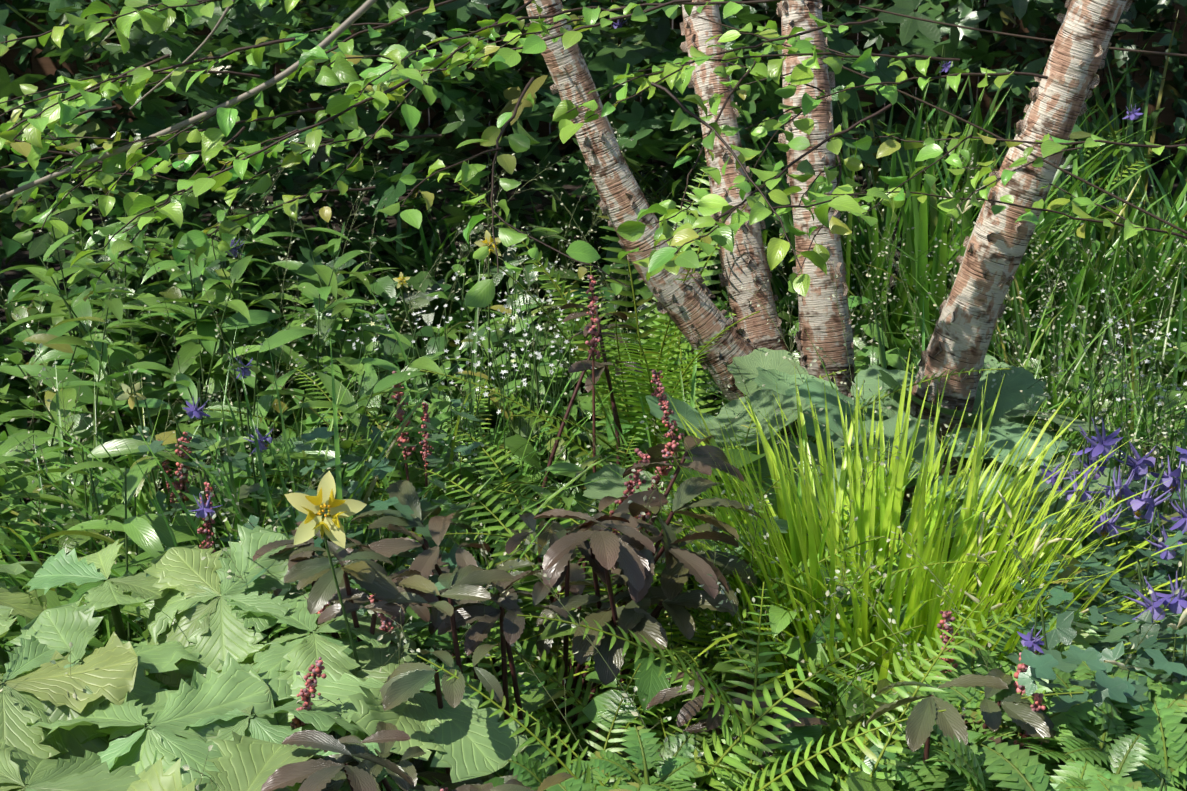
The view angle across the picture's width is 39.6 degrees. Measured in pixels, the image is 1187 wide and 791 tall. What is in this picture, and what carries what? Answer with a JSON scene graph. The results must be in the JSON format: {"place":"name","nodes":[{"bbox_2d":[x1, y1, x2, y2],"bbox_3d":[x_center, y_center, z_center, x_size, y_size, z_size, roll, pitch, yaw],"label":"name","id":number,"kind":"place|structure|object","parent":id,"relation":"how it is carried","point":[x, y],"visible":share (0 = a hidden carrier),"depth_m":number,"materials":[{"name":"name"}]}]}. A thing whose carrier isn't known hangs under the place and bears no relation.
{"place":"outdoors","nodes":[
{"label":"outdoors","id":0,"kind":"place"},
{"bbox_2d":[0,0,1186,785],"bbox_3d":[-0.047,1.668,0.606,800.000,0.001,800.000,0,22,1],"label":"ground","id":1,"kind":"structure","parent":0,"point":[100,218],"depth_m":6.78,"materials":[{"name":"soil"}]},
{"bbox_2d":[0,0,1186,537],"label":"birch","id":2,"kind":"object","parent":1,"relation":"on","point":[478,294],"depth_m":2.88,"materials":[{"name":"plant"}]},
{"bbox_2d":[0,172,1186,790],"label":"foliage","id":3,"kind":"object","parent":1,"relation":"on","point":[650,684],"visible":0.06,"depth_m":3.85,"materials":[{"name":"green plant"}]},
{"bbox_2d":[0,524,528,790],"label":"broad-leaved plant","id":4,"kind":"object","parent":3,"relation":"on","point":[54,736],"visible":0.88,"depth_m":2.16,"materials":[{"name":"green plant"}]},
{"bbox_2d":[0,183,605,674],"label":"tall stem leaves","id":5,"kind":"object","parent":3,"relation":"on","point":[148,531],"visible":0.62,"depth_m":3.75,"materials":[{"name":"green plant"}]},
{"bbox_2d":[0,113,1175,790],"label":"ferns","id":6,"kind":"object","parent":3,"relation":"on","point":[740,757],"visible":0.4,"depth_m":2.52,"materials":[{"name":"green plant"}]},
{"bbox_2d":[0,110,1186,790],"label":"grass panicles","id":7,"kind":"object","parent":3,"relation":"on","point":[838,588],"depth_m":3.31,"materials":[{"name":"green plant"}]},
{"bbox_2d":[326,244,1186,422],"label":"white flowers","id":8,"kind":"object","parent":3,"relation":"on","point":[475,365],"visible":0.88,"depth_m":3.57,"materials":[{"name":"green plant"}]},
{"bbox_2d":[503,611,1186,790],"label":"leafy plant","id":9,"kind":"object","parent":3,"relation":"on","point":[999,773],"visible":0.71,"depth_m":2.13,"materials":[{"name":"green plant"}]},
{"bbox_2d":[582,347,1126,573],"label":"round leaves","id":10,"kind":"object","parent":3,"relation":"on","point":[758,368],"visible":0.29,"depth_m":3.22,"materials":[{"name":"green plant"}]},
{"bbox_2d":[944,185,1186,712],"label":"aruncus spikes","id":11,"kind":"object","parent":3,"relation":"on","point":[1183,619],"visible":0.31,"depth_m":2.61,"materials":[{"name":"green plant"}]},
{"bbox_2d":[0,0,1186,362],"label":"leaves","id":12,"kind":"object","parent":1,"relation":"on","point":[648,46],"visible":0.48,"depth_m":4.77,"materials":[{"name":"green plant"}]},
{"bbox_2d":[0,230,1186,790],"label":"grasses","id":13,"kind":"object","parent":1,"relation":"on","point":[802,540],"visible":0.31,"depth_m":2.85,"materials":[{"name":"green plant"}]},
{"bbox_2d":[253,303,1055,790],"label":"dark-leaved plant","id":14,"kind":"object","parent":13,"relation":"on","point":[629,549],"visible":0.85,"depth_m":2.37,"materials":[{"name":"brown plant"}]},
{"bbox_2d":[0,3,1186,790],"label":"stems","id":15,"kind":"object","parent":1,"relation":"on","point":[120,631],"visible":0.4,"depth_m":3.08,"materials":[{"name":"green plant"}]},
{"bbox_2d":[0,0,1186,157],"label":"hedge","id":16,"kind":"object","parent":1,"relation":"on","point":[45,66],"visible":0.1,"depth_m":7.55,"materials":[{"name":"green plant"}]},
{"bbox_2d":[117,19,1186,744],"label":"columbine","id":17,"kind":"object","parent":1,"relation":"on","point":[1119,689],"depth_m":2.69,"materials":[{"name":"green plant"}]},
{"bbox_2d":[280,10,1186,420],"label":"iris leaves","id":18,"kind":"object","parent":1,"relation":"on","point":[918,218],"visible":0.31,"depth_m":4.58,"materials":[{"name":"green plant"}]},
{"bbox_2d":[158,275,1045,790],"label":"flower spikes","id":19,"kind":"object","parent":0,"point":[316,669],"visible":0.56,"depth_m":2.77,"materials":[{"name":"plant"}]}
]}

